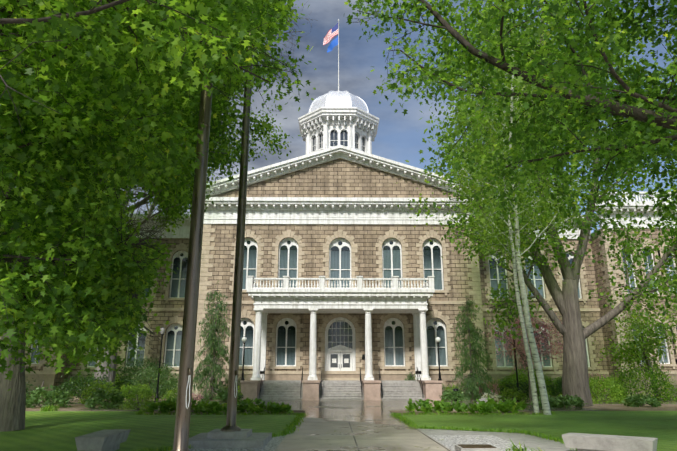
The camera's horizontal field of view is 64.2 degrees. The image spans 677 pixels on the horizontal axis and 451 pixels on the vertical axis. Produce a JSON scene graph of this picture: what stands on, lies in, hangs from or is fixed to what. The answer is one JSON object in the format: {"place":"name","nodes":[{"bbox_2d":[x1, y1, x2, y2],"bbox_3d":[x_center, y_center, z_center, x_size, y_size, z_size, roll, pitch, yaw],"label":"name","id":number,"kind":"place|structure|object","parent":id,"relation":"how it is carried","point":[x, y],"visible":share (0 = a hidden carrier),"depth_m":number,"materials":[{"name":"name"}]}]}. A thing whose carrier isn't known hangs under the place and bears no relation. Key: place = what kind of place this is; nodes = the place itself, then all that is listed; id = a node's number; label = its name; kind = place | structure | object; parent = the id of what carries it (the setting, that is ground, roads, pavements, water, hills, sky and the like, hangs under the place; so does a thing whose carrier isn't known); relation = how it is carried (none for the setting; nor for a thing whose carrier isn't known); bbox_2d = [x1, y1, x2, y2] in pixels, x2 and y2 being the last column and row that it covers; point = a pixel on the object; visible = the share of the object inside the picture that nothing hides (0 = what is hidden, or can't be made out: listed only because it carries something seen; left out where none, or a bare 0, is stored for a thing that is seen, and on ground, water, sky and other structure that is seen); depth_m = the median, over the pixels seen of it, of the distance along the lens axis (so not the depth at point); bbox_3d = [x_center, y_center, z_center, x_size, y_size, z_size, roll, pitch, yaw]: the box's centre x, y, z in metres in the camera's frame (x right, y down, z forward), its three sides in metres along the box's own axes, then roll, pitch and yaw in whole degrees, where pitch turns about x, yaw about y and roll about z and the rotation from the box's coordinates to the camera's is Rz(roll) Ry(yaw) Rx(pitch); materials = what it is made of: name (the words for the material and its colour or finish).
{"place":"outdoors","nodes":[
{"label":"outdoors","id":0,"kind":"place"},
{"bbox_2d":[0,411,298,450],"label":"lawn","id":1,"kind":"structure","parent":0,"point":[60,430],"depth_m":17.72,"materials":[{"name":"green plant"}]},
{"bbox_2d":[75,429,130,450],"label":"bench","id":2,"kind":"object","parent":1,"relation":"on","point":[107,440],"visible":0.9,"depth_m":11.56,"materials":[{"name":"stone"}]},
{"bbox_2d":[40,398,544,450],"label":"grass tufts","id":3,"kind":"object","parent":1,"relation":"on","point":[52,408],"visible":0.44,"depth_m":11.49,"materials":[{"name":"green plant"}]},
{"bbox_2d":[188,435,285,450],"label":"walkway","id":4,"kind":"structure","parent":0,"point":[273,443],"depth_m":12.67,"materials":[{"name":"grey concrete"}]},
{"bbox_2d":[172,6,216,450],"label":"flagpole","id":5,"kind":"object","parent":4,"relation":"on","point":[183,403],"visible":0.96,"depth_m":9.90,"materials":[{"name":"brown metal"}]},
{"bbox_2d":[188,429,271,447],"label":"flagpole plinth","id":6,"kind":"structure","parent":4,"relation":"on","point":[242,438],"depth_m":13.05,"materials":[{"name":"grey concrete"}]},
{"bbox_2d":[220,12,252,431],"bbox_3d":[-2.741,-6.374,16.950,0.520,24.060,0.520,0,-16,-1],"label":"flagpole","id":7,"kind":"object","parent":6,"relation":"on","point":[231,426],"visible":0.88,"depth_m":14.69,"materials":[{"name":"brown metal"}]},
{"bbox_2d":[1,158,676,389],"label":"capitol walls","id":8,"kind":"structure","parent":0,"point":[339,177],"depth_m":46.48,"materials":[{"name":"brown stone"}]},
{"bbox_2d":[0,107,676,380],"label":"building trim","id":9,"kind":"structure","parent":8,"relation":"attached to","point":[352,122],"depth_m":46.27,"materials":[{"name":"white paint"}]},
{"bbox_2d":[133,131,503,381],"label":"windows","id":10,"kind":"structure","parent":9,"relation":"in","point":[333,341],"depth_m":44.38,"materials":[{"name":"black glass"}]},
{"bbox_2d":[308,91,368,112],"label":"dome","id":11,"kind":"structure","parent":9,"relation":"on","point":[338,99],"depth_m":60.92,"materials":[{"name":"silver metal"}]},
{"bbox_2d":[338,19,338,90],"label":"flagpole","id":12,"kind":"object","parent":11,"relation":"on","point":[338,54],"visible":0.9,"depth_m":65.69,"materials":[{"name":"silver metal"}]},
{"bbox_2d":[323,23,337,44],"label":"us flag","id":13,"kind":"object","parent":12,"relation":"attached to","point":[331,34],"visible":0.98,"depth_m":66.45,"materials":[{"name":"multicoloured"}]},
{"bbox_2d":[327,36,337,52],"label":"state flag","id":14,"kind":"object","parent":12,"relation":"attached to","point":[333,44],"visible":0.98,"depth_m":66.09,"materials":[{"name":"blue fabric"}]},
{"bbox_2d":[31,241,676,365],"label":"windows","id":15,"kind":"structure","parent":9,"relation":"in","point":[334,264],"depth_m":45.98,"materials":[{"name":"grey glass"}]},
{"bbox_2d":[328,352,351,370],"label":"capitol doors","id":16,"kind":"structure","parent":8,"relation":"in","point":[340,360],"depth_m":43.68,"materials":[{"name":"white wood"}]},
{"bbox_2d":[257,380,424,399],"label":"stairs","id":17,"kind":"structure","parent":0,"point":[334,390],"depth_m":38.07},
{"bbox_2d":[240,380,442,399],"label":"stair pedestals","id":18,"kind":"object","parent":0,"point":[432,389],"visible":0.75,"depth_m":36.81,"materials":[{"name":"beige stone"}]},
{"bbox_2d":[251,308,430,379],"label":"columns","id":19,"kind":"structure","parent":18,"relation":"on","point":[313,353],"depth_m":40.65,"materials":[{"name":"white stone"}]},
{"bbox_2d":[241,336,441,397],"bbox_3d":[0.173,10.718,40.508,13.960,4.350,6.310,0,-16,-1],"label":"capitol ironwork","id":20,"kind":"object","parent":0,"point":[363,357],"visible":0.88,"depth_m":37.89,"materials":[{"name":"black metal"}]},
{"bbox_2d":[242,337,440,341],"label":"lamp globes","id":21,"kind":"object","parent":20,"relation":"on","point":[437,339],"visible":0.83,"depth_m":38.06,"materials":[{"name":"white glass"}]},
{"bbox_2d":[25,374,676,396],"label":"building foundation","id":22,"kind":"object","parent":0,"point":[48,379],"visible":0.1,"depth_m":43.16,"materials":[{"name":"beige stone"}]},
{"bbox_2d":[25,395,676,414],"bbox_3d":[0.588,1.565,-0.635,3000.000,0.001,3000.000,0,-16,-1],"label":"ground","id":23,"kind":"structure","parent":0,"point":[596,407],"depth_m":28.24,"materials":[{"name":"soil"}]},
{"bbox_2d":[25,378,34,394],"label":"shrub","id":24,"kind":"object","parent":23,"relation":"on","point":[27,392],"visible":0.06,"depth_m":34.69,"materials":[{"name":"green plant"}]},
{"bbox_2d":[26,383,72,407],"bbox_3d":[-15.730,9.231,29.194,2.992,1.420,2.405,0,-16,-1],"label":"shrub","id":25,"kind":"object","parent":23,"relation":"on","point":[58,396],"visible":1,"depth_m":28.91,"materials":[{"name":"green plant"}]},
{"bbox_2d":[66,375,90,394],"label":"shrub","id":26,"kind":"object","parent":23,"relation":"on","point":[79,388],"visible":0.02,"depth_m":44.97,"materials":[{"name":"green plant"}]},
{"bbox_2d":[57,371,117,401],"bbox_3d":[-16.643,10.886,36.010,4.811,2.236,3.846,0,-16,-1],"label":"shrub","id":27,"kind":"object","parent":23,"relation":"on","point":[68,386],"visible":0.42,"depth_m":35.74,"materials":[{"name":"green plant"}]},
{"bbox_2d":[78,379,120,405],"bbox_3d":[-13.978,9.855,31.731,2.411,1.691,2.438,10,-18,-32],"label":"shrub","id":28,"kind":"object","parent":23,"relation":"on","point":[93,388],"visible":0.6,"depth_m":31.43,"materials":[{"name":"green plant"}]},
{"bbox_2d":[84,388,127,408],"bbox_3d":[-12.209,9.074,28.257,2.137,1.321,2.312,0,-16,-1],"label":"shrub","id":29,"kind":"object","parent":23,"relation":"on","point":[114,397],"visible":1,"depth_m":27.90,"materials":[{"name":"green plant"}]},
{"bbox_2d":[89,372,126,394],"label":"shrub","id":30,"kind":"object","parent":23,"relation":"on","point":[115,378],"visible":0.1,"depth_m":44.07,"materials":[{"name":"green plant"}]},
{"bbox_2d":[2,130,240,386],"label":"cottonwood tree","id":31,"kind":"object","parent":23,"relation":"on","point":[110,375],"depth_m":40.82,"materials":[{"name":"green plant"}]},
{"bbox_2d":[116,381,156,401],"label":"shrub","id":32,"kind":"object","parent":23,"relation":"on","point":[123,388],"visible":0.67,"depth_m":34.33,"materials":[{"name":"green plant"}]},
{"bbox_2d":[122,388,152,409],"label":"shrub","id":33,"kind":"object","parent":23,"relation":"on","point":[137,402],"visible":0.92,"depth_m":27.48,"materials":[{"name":"green plant"}]},
{"bbox_2d":[115,354,172,397],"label":"shrub","id":34,"kind":"object","parent":23,"relation":"on","point":[131,371],"visible":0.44,"depth_m":42.07,"materials":[{"name":"green plant"}]},
{"bbox_2d":[126,362,178,399],"bbox_3d":[-13.391,11.478,39.495,4.553,3.129,3.606,-3,-16,10],"label":"shrub","id":35,"kind":"object","parent":23,"relation":"on","point":[145,378],"visible":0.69,"depth_m":39.19,"materials":[{"name":"green plant"}]},
{"bbox_2d":[0,0,315,390],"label":"maple tree","id":36,"kind":"object","parent":23,"relation":"on","point":[51,124],"visible":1,"depth_m":8.35,"materials":[{"name":"green plant"}]},
{"bbox_2d":[0,0,317,431],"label":"maple tree","id":37,"kind":"object","parent":23,"relation":"on","point":[12,407],"visible":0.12,"depth_m":17.20,"materials":[{"name":"green plant"}]},
{"bbox_2d":[161,386,192,400],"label":"shrub","id":38,"kind":"object","parent":23,"relation":"on","point":[166,396],"visible":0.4,"depth_m":35.34,"materials":[{"name":"green plant"}]},
{"bbox_2d":[172,382,197,397],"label":"shrub","id":39,"kind":"object","parent":23,"relation":"on","point":[196,391],"visible":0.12,"depth_m":39.94,"materials":[{"name":"white plant"}]},
{"bbox_2d":[192,393,203,400],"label":"shrub","id":40,"kind":"object","parent":23,"relation":"on","point":[196,398],"visible":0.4,"depth_m":34.95,"materials":[{"name":"pink plant"}]},
{"bbox_2d":[192,283,230,399],"bbox_3d":[-8.916,8.948,39.122,3.301,10.181,3.178,0,-16,-1],"label":"conifer","id":41,"kind":"object","parent":23,"relation":"on","point":[214,340],"visible":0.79,"depth_m":38.77,"materials":[{"name":"green plant"}]},
{"bbox_2d":[213,390,243,400],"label":"shrub","id":42,"kind":"object","parent":23,"relation":"on","point":[222,395],"visible":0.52,"depth_m":35.54,"materials":[{"name":"green plant"}]},
{"bbox_2d":[143,395,530,413],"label":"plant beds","id":43,"kind":"object","parent":23,"relation":"on","point":[490,405],"visible":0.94,"depth_m":24.58,"materials":[{"name":"green plant"}]},
{"bbox_2d":[128,410,576,450],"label":"lawn edge grass","id":44,"kind":"structure","parent":23,"relation":"on","point":[410,423],"depth_m":18.57,"materials":[{"name":"green plant"}]},
{"bbox_2d":[405,368,415,380],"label":"potted shrub","id":45,"kind":"object","parent":23,"relation":"on","point":[410,377],"visible":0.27,"depth_m":42.19,"materials":[{"name":"green plant"}]},
{"bbox_2d":[442,384,456,393],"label":"shrub","id":46,"kind":"object","parent":23,"relation":"on","point":[443,386],"visible":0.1,"depth_m":40.85,"materials":[{"name":"green plant"}]},
{"bbox_2d":[439,389,463,400],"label":"shrub","id":47,"kind":"object","parent":23,"relation":"on","point":[446,395],"visible":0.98,"depth_m":35.42,"materials":[{"name":"green plant"}]},
{"bbox_2d":[444,384,462,392],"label":"shrub","id":48,"kind":"object","parent":23,"relation":"on","point":[452,388],"visible":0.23,"depth_m":39.35,"materials":[{"name":"green plant"}]},
{"bbox_2d":[452,295,494,400],"bbox_3d":[9.428,9.512,38.365,3.110,9.147,3.243,-5,-16,18],"label":"conifer","id":49,"kind":"object","parent":23,"relation":"on","point":[471,381],"visible":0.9,"depth_m":38.19,"materials":[{"name":"green plant"}]},
{"bbox_2d":[479,380,502,397],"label":"shrub","id":50,"kind":"object","parent":23,"relation":"on","point":[494,385],"visible":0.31,"depth_m":39.72,"materials":[{"name":"green plant"}]},
{"bbox_2d":[489,378,502,394],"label":"shrub","id":51,"kind":"object","parent":23,"relation":"on","point":[494,390],"visible":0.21,"depth_m":45.14,"materials":[{"name":"green plant"}]},
{"bbox_2d":[495,377,504,389],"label":"shrub","id":52,"kind":"object","parent":23,"relation":"on","point":[500,381],"visible":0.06,"depth_m":46.59,"materials":[{"name":"green plant"}]},
{"bbox_2d":[430,68,587,414],"bbox_3d":[8.443,0.378,26.350,7.154,16.722,7.566,-3,-16,11],"label":"aspen tree","id":53,"kind":"object","parent":23,"relation":"on","point":[510,242],"visible":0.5,"depth_m":25.64,"materials":[{"name":"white plant"}]},
{"bbox_2d":[497,387,529,400],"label":"shrub","id":54,"kind":"object","parent":23,"relation":"on","point":[518,395],"visible":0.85,"depth_m":35.32,"materials":[{"name":"green plant"}]},
{"bbox_2d":[503,373,525,395],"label":"shrub","id":55,"kind":"object","parent":23,"relation":"on","point":[506,378],"visible":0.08,"depth_m":45.30,"materials":[{"name":"green plant"}]},
{"bbox_2d":[511,327,519,400],"bbox_3d":[12.040,9.355,36.623,0.320,4.900,0.304,0,-16,-1],"label":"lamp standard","id":56,"kind":"object","parent":23,"relation":"on","point":[516,365],"visible":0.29,"depth_m":36.55,"materials":[{"name":"black metal"}]},
{"bbox_2d":[498,377,537,399],"bbox_3d":[12.947,11.867,39.200,3.017,1.689,2.712,0,-16,-1],"label":"shrub","id":57,"kind":"object","parent":23,"relation":"on","point":[520,383],"visible":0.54,"depth_m":39.05,"materials":[{"name":"green plant"}]},
{"bbox_2d":[482,305,562,400],"bbox_3d":[13.063,8.503,36.846,5.718,6.671,6.710,-7,-17,23],"label":"redbud tree","id":58,"kind":"object","parent":23,"relation":"on","point":[543,332],"visible":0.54,"depth_m":36.76,"materials":[{"name":"red plant"}]},
{"bbox_2d":[507,367,554,396],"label":"shrub","id":59,"kind":"object","parent":23,"relation":"on","point":[521,375],"visible":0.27,"depth_m":43.46,"materials":[{"name":"green plant"}]},
{"bbox_2d":[511,382,551,397],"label":"shrub","id":60,"kind":"object","parent":23,"relation":"on","point":[537,387],"visible":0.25,"depth_m":41.10,"materials":[{"name":"green plant"}]},
{"bbox_2d":[397,0,676,405],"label":"cottonwood tree","id":61,"kind":"object","parent":23,"relation":"on","point":[575,334],"visible":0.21,"depth_m":32.02,"materials":[{"name":"green plant"}]},
{"bbox_2d":[525,381,554,396],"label":"shrub","id":62,"kind":"object","parent":23,"relation":"on","point":[547,388],"visible":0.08,"depth_m":44.68,"materials":[{"name":"green plant"}]},
{"bbox_2d":[530,395,559,407],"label":"shrub","id":63,"kind":"object","parent":23,"relation":"on","point":[552,404],"visible":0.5,"depth_m":28.09,"materials":[{"name":"green plant"}]},
{"bbox_2d":[545,376,560,394],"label":"shrub","id":64,"kind":"object","parent":23,"relation":"on","point":[551,383],"visible":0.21,"depth_m":45.48,"materials":[{"name":"green plant"}]},
{"bbox_2d":[553,394,587,407],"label":"shrub","id":65,"kind":"object","parent":23,"relation":"on","point":[575,401],"visible":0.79,"depth_m":28.49,"materials":[{"name":"green plant"}]},
{"bbox_2d":[549,378,592,397],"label":"shrub","id":66,"kind":"object","parent":23,"relation":"on","point":[558,386],"visible":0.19,"depth_m":42.15,"materials":[{"name":"green plant"}]},
{"bbox_2d":[588,372,607,394],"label":"shrub","id":67,"kind":"object","parent":23,"relation":"on","point":[596,378],"visible":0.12,"depth_m":43.74,"materials":[{"name":"green plant"}]},
{"bbox_2d":[589,373,627,403],"bbox_3d":[16.430,10.248,33.791,3.204,2.130,3.102,0,-16,-1],"label":"shrub","id":68,"kind":"object","parent":23,"relation":"on","point":[611,386],"visible":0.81,"depth_m":33.26,"materials":[{"name":"green plant"}]},
{"bbox_2d":[589,375,627,400],"bbox_3d":[17.730,11.039,36.378,3.523,1.941,3.029,0,-16,-1],"label":"shrub","id":69,"kind":"object","parent":23,"relation":"on","point":[604,390],"visible":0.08,"depth_m":35.87,"materials":[{"name":"green plant"}]},
{"bbox_2d":[593,294,676,400],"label":"tree","id":70,"kind":"object","parent":23,"relation":"on","point":[644,342],"visible":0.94,"depth_m":38.06,"materials":[{"name":"green plant"}]},
{"bbox_2d":[604,360,676,402],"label":"shrub","id":71,"kind":"object","parent":23,"relation":"on","point":[656,382],"visible":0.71,"depth_m":34.49,"materials":[{"name":"green plant"}]},
{"bbox_2d":[622,393,660,406],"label":"shrub","id":72,"kind":"object","parent":23,"relation":"on","point":[633,401],"visible":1,"depth_m":29.63,"materials":[{"name":"green plant"}]},
{"bbox_2d":[651,304,676,354],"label":"tree","id":73,"kind":"object","parent":23,"relation":"on","point":[670,317],"visible":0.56,"depth_m":40.42,"materials":[{"name":"green plant"}]},
{"bbox_2d":[33,400,676,450],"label":"walkway path","id":74,"kind":"structure","parent":0,"point":[331,422],"depth_m":18.30,"materials":[{"name":"concrete"}]},
{"bbox_2d":[155,327,164,400],"bbox_3d":[-12.086,9.326,36.519,0.320,4.900,0.304,0,-16,-1],"label":"lamp standard","id":75,"kind":"object","parent":74,"relation":"on","point":[162,332],"visible":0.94,"depth_m":36.52,"materials":[{"name":"black metal"}]},
{"bbox_2d":[47,400,646,450],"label":"fallen leaves","id":76,"kind":"object","parent":74,"relation":"on","point":[350,425],"visible":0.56,"depth_m":16.19,"materials":[{"name":"brown plant"}]},
{"bbox_2d":[482,392,501,401],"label":"shrub","id":77,"kind":"object","parent":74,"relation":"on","point":[492,396],"visible":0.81,"depth_m":35.04,"materials":[{"name":"white plant"}]},
{"bbox_2d":[40,0,676,232],"label":"sky","id":78,"kind":"structure","parent":0,"point":[397,138],"materials":[{"name":"blue"}]},
{"bbox_2d":[171,428,575,450],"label":"pavement","id":79,"kind":"structure","parent":0,"point":[534,442],"depth_m":14.75,"materials":[{"name":"concrete"}]},
{"bbox_2d":[562,433,657,450],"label":"bench","id":80,"kind":"object","parent":79,"relation":"on","point":[588,442],"visible":1,"depth_m":11.22,"materials":[{"name":"stone"}]},
{"bbox_2d":[428,435,530,450],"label":"gravel","id":81,"kind":"structure","parent":0,"point":[450,442],"depth_m":14.01,"materials":[{"name":"grey gravel"}]},
{"bbox_2d":[455,444,499,450],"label":"plaque block","id":82,"kind":"structure","parent":81,"relation":"on","point":[473,447],"depth_m":11.83,"materials":[{"name":"concrete"}]},
{"bbox_2d":[402,411,676,450],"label":"lawn","id":83,"kind":"structure","parent":0,"point":[661,426],"depth_m":19.19,"materials":[{"name":"green plant"}]},
{"bbox_2d":[344,0,676,257],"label":"maple tree","id":84,"kind":"object","parent":83,"relation":"on","point":[644,130],"visible":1,"depth_m":12.40,"materials":[{"name":"green plant"}]},
{"bbox_2d":[416,0,611,414],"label":"aspen tree","id":85,"kind":"object","parent":83,"relation":"on","point":[540,379],"visible":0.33,"depth_m":24.90,"materials":[{"name":"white plant"}]}
]}

